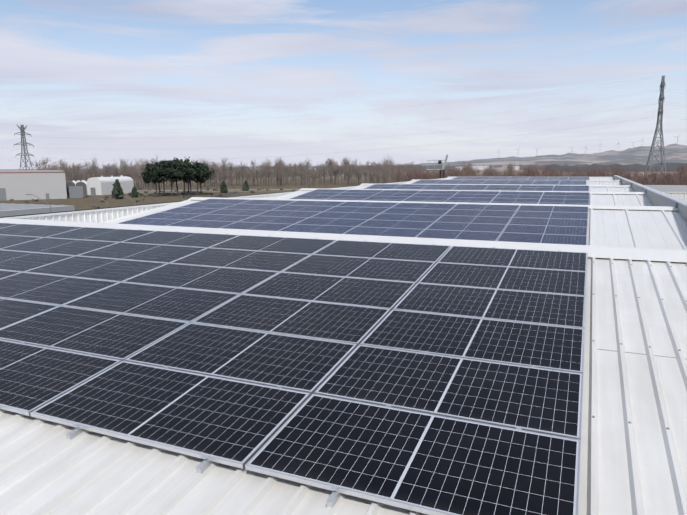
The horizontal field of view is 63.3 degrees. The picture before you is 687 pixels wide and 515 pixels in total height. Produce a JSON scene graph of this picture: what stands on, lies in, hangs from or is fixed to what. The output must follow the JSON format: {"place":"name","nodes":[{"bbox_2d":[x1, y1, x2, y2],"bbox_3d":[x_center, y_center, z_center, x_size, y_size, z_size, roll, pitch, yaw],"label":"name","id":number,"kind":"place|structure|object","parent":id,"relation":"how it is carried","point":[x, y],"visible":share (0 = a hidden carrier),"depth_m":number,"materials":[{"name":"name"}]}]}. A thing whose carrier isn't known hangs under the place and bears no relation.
{"place":"outdoors","nodes":[
{"label":"outdoors","id":0,"kind":"place"},
{"bbox_2d":[137,188,322,197],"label":"tracks road","id":1,"kind":"structure","parent":0,"point":[229,193],"depth_m":280.55,"materials":[{"name":"soil"}]},
{"bbox_2d":[0,168,686,209],"bbox_3d":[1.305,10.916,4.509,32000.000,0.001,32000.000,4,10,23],"label":"ground","id":2,"kind":"structure","parent":0,"point":[87,203],"depth_m":300.09,"materials":[{"name":"brown soil"}]},
{"bbox_2d":[14,125,33,169],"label":"pylon","id":3,"kind":"object","parent":2,"relation":"on","point":[22,128],"visible":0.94,"depth_m":449.04,"materials":[{"name":"metal"}]},
{"bbox_2d":[0,203,74,216],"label":"neighbouring flat roof","id":4,"kind":"structure","parent":2,"relation":"on","point":[11,209],"depth_m":72.31,"materials":[{"name":"grey"}]},
{"bbox_2d":[0,170,83,200],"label":"warehouse building","id":5,"kind":"structure","parent":2,"relation":"on","point":[41,184],"depth_m":208.52,"materials":[{"name":"beige metal"}]},
{"bbox_2d":[66,180,86,194],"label":"arch canopy building","id":6,"kind":"structure","parent":2,"relation":"on","point":[73,183],"depth_m":245.18,"materials":[{"name":"white metal"}]},
{"bbox_2d":[76,180,87,194],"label":"arch canopy building","id":7,"kind":"structure","parent":2,"relation":"on","point":[84,184],"depth_m":242.57,"materials":[{"name":"white metal"}]},
{"bbox_2d":[87,175,133,194],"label":"white barrel shed","id":8,"kind":"structure","parent":2,"relation":"on","point":[101,185],"depth_m":242.76,"materials":[{"name":"white metal"}]},
{"bbox_2d":[25,189,209,211],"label":"street lamps","id":9,"kind":"object","parent":2,"relation":"on","point":[100,198],"visible":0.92,"depth_m":77.73,"materials":[{"name":"grey metal"}]},
{"bbox_2d":[10,187,283,208],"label":"scrub bushes","id":10,"kind":"object","parent":2,"relation":"on","point":[142,195],"visible":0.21,"depth_m":230.97,"materials":[{"name":"plant"}]},
{"bbox_2d":[139,157,213,196],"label":"pine trees","id":11,"kind":"object","parent":2,"relation":"on","point":[174,170],"visible":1,"depth_m":226.83,"materials":[{"name":"green plant"}]},
{"bbox_2d":[112,179,248,198],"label":"conifer shrubs","id":12,"kind":"object","parent":2,"relation":"on","point":[117,192],"visible":0.98,"depth_m":218.78,"materials":[{"name":"green plant"}]},
{"bbox_2d":[0,178,444,218],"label":"parapet wall","id":13,"kind":"structure","parent":2,"relation":"on","point":[76,211],"depth_m":20.90,"materials":[{"name":"metal"}]},
{"bbox_2d":[20,179,441,222],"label":"parapet cladding wall","id":14,"kind":"structure","parent":13,"relation":"attached to","point":[99,216],"depth_m":19.94,"materials":[{"name":"white metal"}]},
{"bbox_2d":[31,154,423,189],"bbox_3d":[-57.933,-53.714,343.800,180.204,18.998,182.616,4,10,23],"label":"bare trees","id":15,"kind":"object","parent":2,"relation":"on","point":[279,171],"visible":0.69,"depth_m":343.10,"materials":[{"name":"brown plant"}]},
{"bbox_2d":[255,166,539,169],"bbox_3d":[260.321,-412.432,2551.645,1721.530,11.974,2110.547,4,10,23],"label":"town buildings","id":16,"kind":"structure","parent":2,"relation":"on","point":[502,168],"depth_m":1625.26,"materials":[{"name":"white"}]},
{"bbox_2d":[427,155,447,177],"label":"material hoist","id":17,"kind":"object","parent":2,"relation":"on","point":[440,162],"visible":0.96,"depth_m":70.38,"materials":[{"name":"grey metal"}]},
{"bbox_2d":[366,161,515,183],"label":"bare trees","id":18,"kind":"object","parent":2,"relation":"on","point":[510,169],"visible":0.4,"depth_m":302.95,"materials":[{"name":"brown plant"}]},
{"bbox_2d":[225,163,686,171],"bbox_3d":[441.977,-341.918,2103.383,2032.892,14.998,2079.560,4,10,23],"label":"tree belts","id":19,"kind":"object","parent":2,"relation":"on","point":[669,166],"visible":0.52,"depth_m":997.35,"materials":[{"name":"brown plant"}]},
{"bbox_2d":[389,162,686,184],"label":"bare trees","id":20,"kind":"object","parent":2,"relation":"on","point":[649,180],"visible":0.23,"depth_m":160.33,"materials":[{"name":"brown plant"}]},
{"bbox_2d":[428,162,686,183],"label":"bare trees","id":21,"kind":"object","parent":2,"relation":"on","point":[626,175],"visible":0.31,"depth_m":233.04,"materials":[{"name":"brown plant"}]},
{"bbox_2d":[613,175,686,222],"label":"parapet wall","id":22,"kind":"structure","parent":2,"relation":"on","point":[657,197],"depth_m":21.87,"materials":[{"name":"metal"}]},
{"bbox_2d":[645,76,666,174],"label":"pylon","id":23,"kind":"object","parent":2,"relation":"on","point":[661,100],"visible":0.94,"depth_m":337.94,"materials":[{"name":"metal"}]},
{"bbox_2d":[645,185,686,192],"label":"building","id":24,"kind":"structure","parent":2,"relation":"on","point":[673,188],"depth_m":51.06,"materials":[{"name":"metal"}]},
{"bbox_2d":[666,193,686,200],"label":"neighbouring roof","id":25,"kind":"structure","parent":24,"relation":"attached to","point":[683,196],"depth_m":36.93,"materials":[{"name":"white metal"}]},
{"bbox_3d":[2.331,3.490,22.811,18.900,8.750,96.150,4,10,23],"label":"building wall","id":26,"kind":"object","parent":2,"relation":"on","visible":0},
{"bbox_2d":[0,177,686,262],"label":"roof ridge caps","id":27,"kind":"structure","parent":26,"relation":"on","point":[654,254],"depth_m":10.99,"materials":[{"name":"paint"}]},
{"bbox_2d":[0,257,686,514],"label":"roof sheet","id":28,"kind":"object","parent":27,"relation":"attached to","point":[637,465],"visible":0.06,"depth_m":4.05,"materials":[{"name":"beige paint"}]},
{"bbox_2d":[0,177,582,507],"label":"array rails","id":29,"kind":"object","parent":28,"relation":"on","point":[204,465],"visible":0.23,"depth_m":4.36,"materials":[{"name":"silver metal"}]},
{"bbox_2d":[0,177,589,514],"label":"solar panels","id":30,"kind":"object","parent":29,"relation":"on","point":[468,392],"visible":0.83,"depth_m":5.87,"materials":[{"name":"black glass"}]},
{"bbox_2d":[592,262,686,429],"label":"roof screws","id":31,"kind":"object","parent":28,"relation":"on","point":[593,416],"visible":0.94,"depth_m":5.38,"materials":[{"name":"grey metal"}]},
{"bbox_2d":[99,200,686,249],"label":"roof sheet","id":32,"kind":"object","parent":27,"relation":"attached to","point":[663,229],"visible":0.1,"depth_m":15.28,"materials":[{"name":"white paint"}]},
{"bbox_2d":[273,190,651,205],"bbox_3d":[3.899,-2.269,25.641,18.500,1.142,10.150,4,10,23],"label":"roof sheet","id":33,"kind":"object","parent":27,"relation":"attached to","point":[623,199],"depth_m":25.70,"materials":[{"name":"white paint"}]},
{"bbox_2d":[351,185,633,191],"bbox_3d":[7.934,-3.806,34.771,18.500,1.099,9.750,4,10,23],"label":"roof sheet","id":34,"kind":"object","parent":27,"relation":"attached to","point":[612,189],"depth_m":35.08,"materials":[{"name":"white paint"}]},
{"bbox_2d":[403,180,621,184],"bbox_3d":[12.588,-5.534,45.310,18.500,1.130,13.250,4,10,23],"label":"roof sheet","id":35,"kind":"object","parent":27,"relation":"attached to","point":[592,182],"depth_m":47.08,"materials":[{"name":"white paint"}]},
{"bbox_2d":[442,177,614,179],"bbox_3d":[18.361,-7.704,58.378,18.500,1.135,15.350,4,10,23],"label":"roof sheet","id":36,"kind":"object","parent":27,"relation":"attached to","point":[448,178],"visible":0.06,"depth_m":61.18,"materials":[{"name":"white paint"}]},
{"bbox_2d":[0,0,686,168],"label":"sky","id":37,"kind":"structure","parent":0,"point":[105,67],"materials":[{"name":"blue"}]},
{"bbox_2d":[219,143,686,168],"bbox_3d":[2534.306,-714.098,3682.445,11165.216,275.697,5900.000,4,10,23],"label":"distant hills","id":38,"kind":"structure","parent":0,"point":[675,153],"depth_m":4317.69,"materials":[{"name":"grey"}]},
{"bbox_2d":[496,136,677,155],"bbox_3d":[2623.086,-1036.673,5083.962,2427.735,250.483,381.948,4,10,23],"label":"wind turbines","id":39,"kind":"object","parent":38,"relation":"on","point":[598,145],"visible":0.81,"depth_m":5255.98,"materials":[{"name":"white metal"}]}
]}

